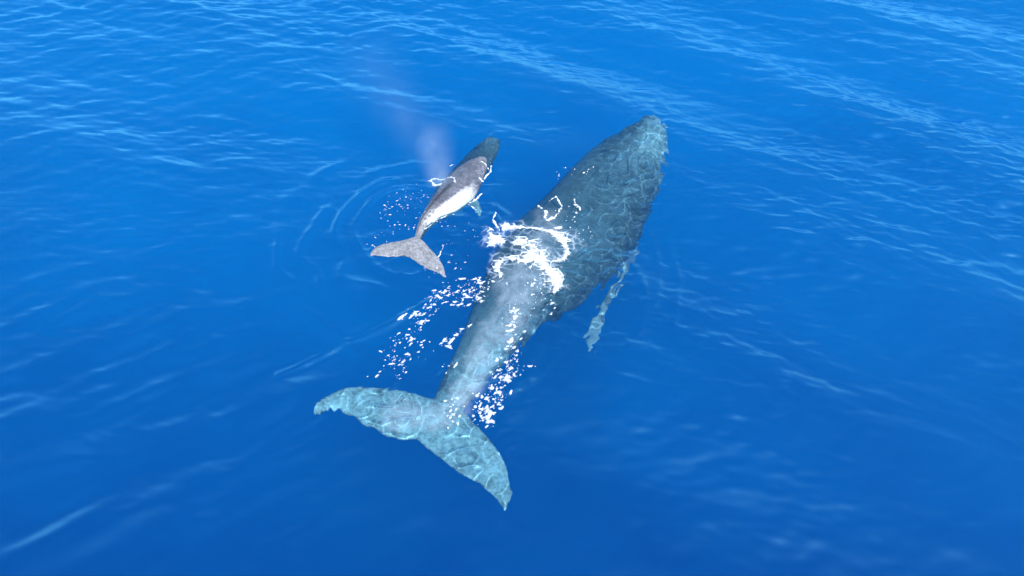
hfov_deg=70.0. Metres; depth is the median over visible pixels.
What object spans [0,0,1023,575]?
water
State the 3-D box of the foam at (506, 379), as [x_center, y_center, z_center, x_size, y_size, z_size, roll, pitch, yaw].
[-0.289,1.871,17.062,1.545,0.400,3.708,22,54,18]
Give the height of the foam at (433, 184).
0.383 m
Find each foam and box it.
[367,277,494,378]
[372,161,490,273]
[444,304,531,427]
[486,166,593,314]
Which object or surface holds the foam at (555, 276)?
on the water
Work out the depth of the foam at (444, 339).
17.91 m

